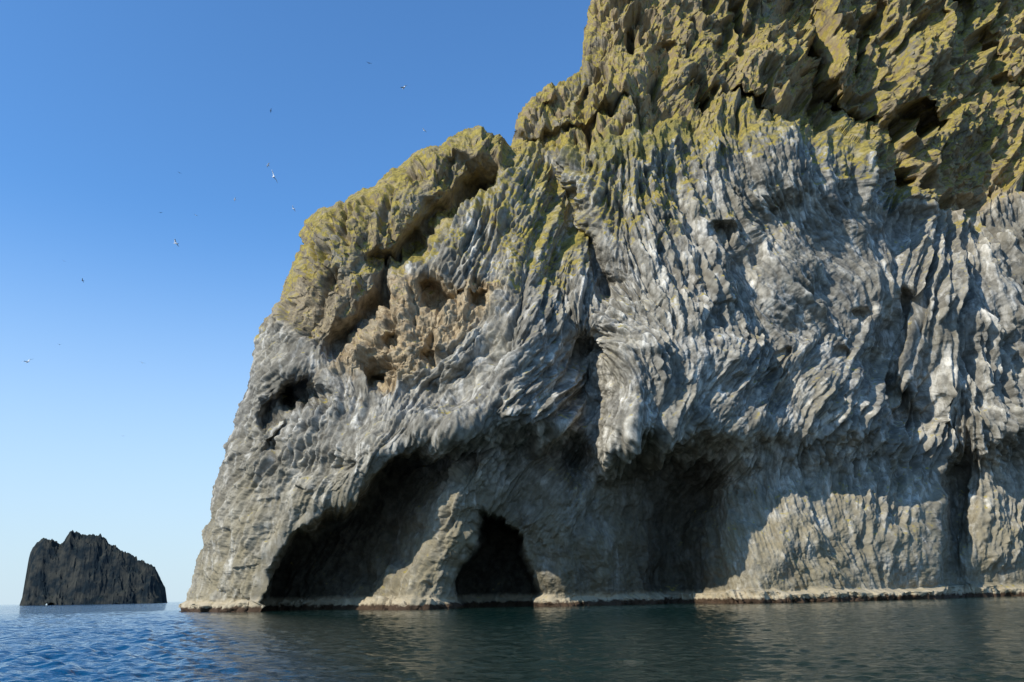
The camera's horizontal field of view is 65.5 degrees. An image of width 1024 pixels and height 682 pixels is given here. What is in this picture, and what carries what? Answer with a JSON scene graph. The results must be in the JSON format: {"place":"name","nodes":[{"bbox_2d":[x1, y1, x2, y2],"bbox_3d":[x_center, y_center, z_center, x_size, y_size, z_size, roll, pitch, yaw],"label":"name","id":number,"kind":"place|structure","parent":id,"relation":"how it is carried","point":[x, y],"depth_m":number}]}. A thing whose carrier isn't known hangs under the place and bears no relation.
{"place":"outdoors","nodes":[
{"label":"outdoors","id":0,"kind":"place"},
{"bbox_2d":[0,0,590,604],"label":"sky","id":1,"kind":"structure","parent":0,"point":[105,105]},
{"bbox_2d":[0,596,1023,681],"bbox_3d":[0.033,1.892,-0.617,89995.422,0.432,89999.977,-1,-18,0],"label":"sea water","id":2,"kind":"structure","parent":0,"point":[972,639],"depth_m":34.89},
{"bbox_2d":[19,530,166,605],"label":"rocky island","id":3,"kind":"structure","parent":2,"relation":"in","point":[76,568],"depth_m":1403.32},
{"bbox_2d":[179,0,1023,611],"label":"basalt sea cliff","id":4,"kind":"structure","parent":0,"point":[689,302],"depth_m":169.11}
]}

